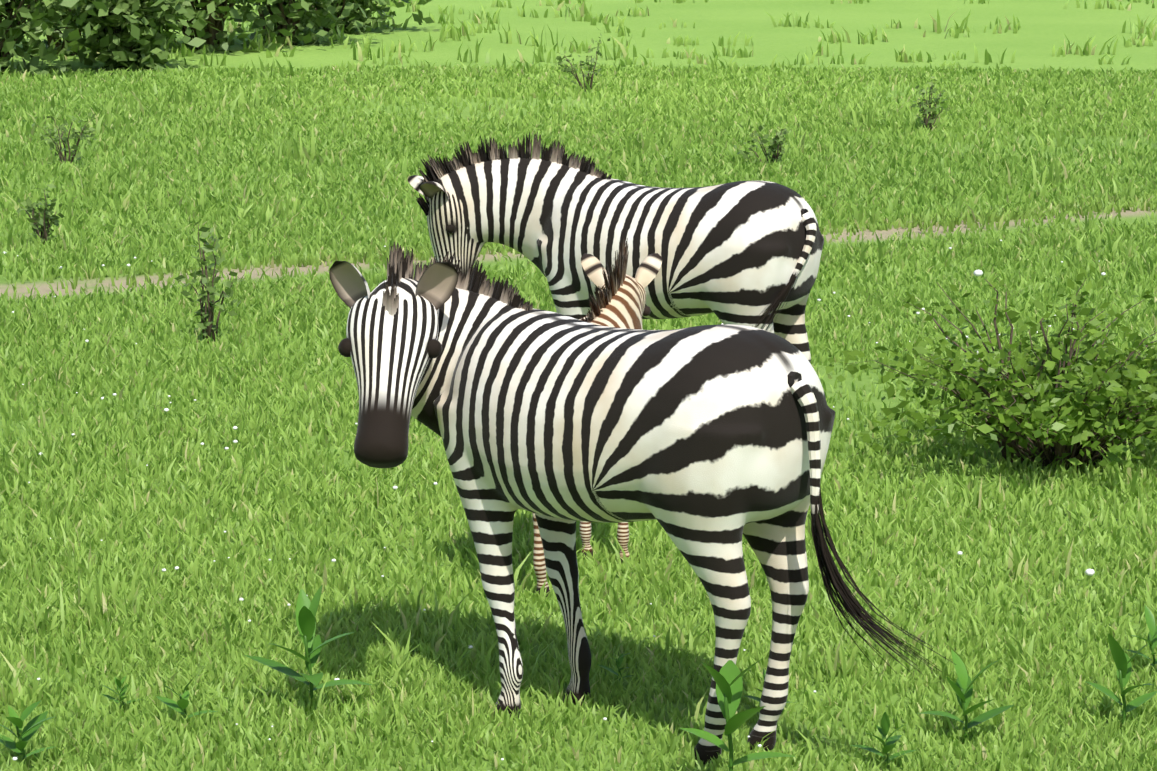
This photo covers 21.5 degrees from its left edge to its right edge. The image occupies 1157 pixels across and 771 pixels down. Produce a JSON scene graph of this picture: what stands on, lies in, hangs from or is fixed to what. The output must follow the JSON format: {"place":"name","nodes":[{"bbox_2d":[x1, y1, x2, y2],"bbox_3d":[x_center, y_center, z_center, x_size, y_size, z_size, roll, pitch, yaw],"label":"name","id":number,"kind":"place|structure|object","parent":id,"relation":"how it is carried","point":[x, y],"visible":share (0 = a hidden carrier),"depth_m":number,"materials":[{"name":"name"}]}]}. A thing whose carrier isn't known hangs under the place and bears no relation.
{"place":"outdoors","nodes":[
{"label":"outdoors","id":0,"kind":"place"},
{"bbox_2d":[0,59,1156,770],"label":"grass","id":1,"kind":"structure","parent":0,"point":[704,99],"depth_m":14.36,"materials":[{"name":"green plant"}]},
{"bbox_2d":[0,0,1156,770],"bbox_3d":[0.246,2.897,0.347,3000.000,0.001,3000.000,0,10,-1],"label":"ground","id":2,"kind":"structure","parent":0,"point":[1042,30],"depth_m":40.54,"materials":[{"name":"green plant"}]},
{"bbox_2d":[1,0,43,51],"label":"bush","id":3,"kind":"object","parent":2,"relation":"on","point":[8,46],"visible":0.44,"depth_m":38.33,"materials":[{"name":"green plant"}]},
{"bbox_2d":[0,700,55,763],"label":"seedling","id":4,"kind":"object","parent":2,"relation":"on","point":[31,727],"visible":0.96,"depth_m":9.71,"materials":[{"name":"green plant"}]},
{"bbox_2d":[17,184,64,244],"bbox_3d":[-3.943,-1.246,22.368,0.430,0.495,0.297,8,13,37],"label":"shrub","id":5,"kind":"object","parent":2,"relation":"on","point":[36,220],"visible":0.92,"depth_m":22.33,"materials":[{"name":"green plant"}]},
{"bbox_2d":[2,0,101,56],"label":"bush","id":6,"kind":"object","parent":2,"relation":"on","point":[62,48],"visible":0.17,"depth_m":42.42,"materials":[{"name":"green plant"}]},
{"bbox_2d":[32,112,96,162],"bbox_3d":[-4.693,-2.208,27.670,0.611,0.537,0.456,0,10,-1],"label":"shrub","id":7,"kind":"object","parent":2,"relation":"on","point":[64,139],"visible":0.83,"depth_m":27.74,"materials":[{"name":"green plant"}]},
{"bbox_2d":[0,0,163,75],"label":"bush","id":8,"kind":"object","parent":2,"relation":"on","point":[16,27],"visible":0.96,"depth_m":38.45,"materials":[{"name":"green plant"}]},
{"bbox_2d":[102,675,139,707],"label":"seedling","id":9,"kind":"object","parent":2,"relation":"on","point":[118,683],"visible":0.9,"depth_m":10.34,"materials":[{"name":"green plant"}]},
{"bbox_2d":[45,0,207,71],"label":"bush","id":10,"kind":"object","parent":2,"relation":"on","point":[112,37],"visible":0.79,"depth_m":39.56,"materials":[{"name":"green plant"}]},
{"bbox_2d":[156,679,218,720],"bbox_3d":[-1.332,1.052,10.184,0.202,0.182,0.161,9,13,40],"label":"seedling","id":11,"kind":"object","parent":2,"relation":"on","point":[182,703],"visible":0.9,"depth_m":10.18,"materials":[{"name":"green plant"}]},
{"bbox_2d":[175,221,244,343],"bbox_3d":[-2.172,-0.585,17.947,0.401,0.763,0.337,0,10,-1],"label":"shrub","id":12,"kind":"object","parent":2,"relation":"on","point":[205,313],"visible":0.94,"depth_m":17.96,"materials":[{"name":"green plant"}]},
{"bbox_2d":[157,0,327,53],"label":"bush","id":13,"kind":"object","parent":2,"relation":"on","point":[212,35],"visible":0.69,"depth_m":43.08,"materials":[{"name":"green plant"}]},
{"bbox_2d":[228,0,386,45],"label":"bush","id":14,"kind":"object","parent":2,"relation":"on","point":[301,19],"visible":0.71,"depth_m":44.44,"materials":[{"name":"green plant"}]},
{"bbox_2d":[244,585,371,702],"bbox_3d":[-0.937,0.897,10.324,0.373,0.438,0.300,7,12,35],"label":"seedling","id":15,"kind":"object","parent":2,"relation":"on","point":[306,611],"visible":0.94,"depth_m":10.34,"materials":[{"name":"green plant"}]},
{"bbox_2d":[263,0,438,34],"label":"bush","id":16,"kind":"object","parent":2,"relation":"on","point":[350,27],"visible":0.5,"depth_m":47.34,"materials":[{"name":"green plant"}]},
{"bbox_2d":[4,240,1105,760],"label":"wildflowers","id":17,"kind":"object","parent":2,"relation":"on","point":[980,272],"visible":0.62,"depth_m":14.44,"materials":[{"name":"white plant"}]},
{"bbox_2d":[0,0,1156,709],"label":"grass tufts","id":18,"kind":"object","parent":2,"relation":"on","point":[644,144],"visible":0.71,"depth_m":25.92,"materials":[{"name":"green plant"}]},
{"bbox_2d":[555,28,609,91],"bbox_3d":[0.081,-3.836,36.066,0.616,0.805,0.609,-9,14,-42],"label":"shrub","id":19,"kind":"object","parent":2,"relation":"on","point":[572,71],"visible":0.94,"depth_m":36.09,"materials":[{"name":"green plant"}]},
{"bbox_2d":[532,238,661,596],"bbox_3d":[-0.018,0.108,12.225,0.464,1.324,1.231,6,12,32],"label":"zebra foal","id":20,"kind":"object","parent":2,"relation":"on","point":[620,295],"visible":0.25,"depth_m":12.39},
{"bbox_2d":[597,653,633,679],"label":"seedling","id":21,"kind":"object","parent":2,"relation":"on","point":[619,661],"visible":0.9,"depth_m":10.67,"materials":[{"name":"green plant"}]},
{"bbox_2d":[408,132,823,361],"bbox_3d":[0.180,-0.421,14.561,2.087,1.548,0.722,5,11,24],"label":"zebra","id":22,"kind":"object","parent":2,"relation":"on","point":[746,253],"visible":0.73,"depth_m":14.26},
{"bbox_2d":[329,242,955,763],"bbox_3d":[0.241,0.363,9.990,2.202,1.606,0.904,4,11,21],"label":"zebra","id":23,"kind":"object","parent":2,"relation":"on","point":[707,446],"visible":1,"depth_m":9.78},
{"bbox_2d":[679,659,794,770],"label":"seedling","id":24,"kind":"object","parent":2,"relation":"on","point":[727,678],"visible":1,"depth_m":9.46,"materials":[{"name":"green plant"}]},
{"bbox_2d":[734,125,788,164],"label":"shrub","id":25,"kind":"object","parent":2,"relation":"on","point":[776,142],"visible":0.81,"depth_m":27.69,"materials":[{"name":"green plant"}]},
{"bbox_2d":[745,669,790,702],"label":"seedling","id":26,"kind":"object","parent":2,"relation":"on","point":[755,697],"visible":0.23,"depth_m":10.31,"materials":[{"name":"green plant"}]},
{"bbox_2d":[850,712,915,767],"bbox_3d":[0.988,1.131,9.697,0.187,0.199,0.178,-4,11,-23],"label":"seedling","id":27,"kind":"object","parent":2,"relation":"on","point":[889,742],"visible":0.94,"depth_m":9.71,"materials":[{"name":"green plant"}]},
{"bbox_2d":[911,76,952,129],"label":"shrub","id":28,"kind":"object","parent":2,"relation":"on","point":[925,110],"visible":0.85,"depth_m":31.10,"materials":[{"name":"green plant"}]},
{"bbox_2d":[917,650,1013,743],"bbox_3d":[1.280,1.026,9.996,0.282,0.300,0.218,7,12,36],"label":"seedling","id":29,"kind":"object","parent":2,"relation":"on","point":[962,686],"visible":0.96,"depth_m":9.99,"materials":[{"name":"green plant"}]},
{"bbox_2d":[825,265,1156,472],"bbox_3d":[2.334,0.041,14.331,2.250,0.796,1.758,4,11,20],"label":"bush","id":30,"kind":"object","parent":2,"relation":"on","point":[1101,389],"visible":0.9,"depth_m":14.17,"materials":[{"name":"green plant"}]},
{"bbox_2d":[1085,634,1156,728],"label":"seedling","id":31,"kind":"object","parent":2,"relation":"on","point":[1122,659],"visible":0.94,"depth_m":10.14,"materials":[{"name":"green plant"}]},
{"bbox_2d":[1123,605,1156,675],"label":"seedling","id":32,"kind":"object","parent":2,"relation":"on","point":[1152,633],"visible":0.96,"depth_m":10.81,"materials":[{"name":"green plant"}]}
]}

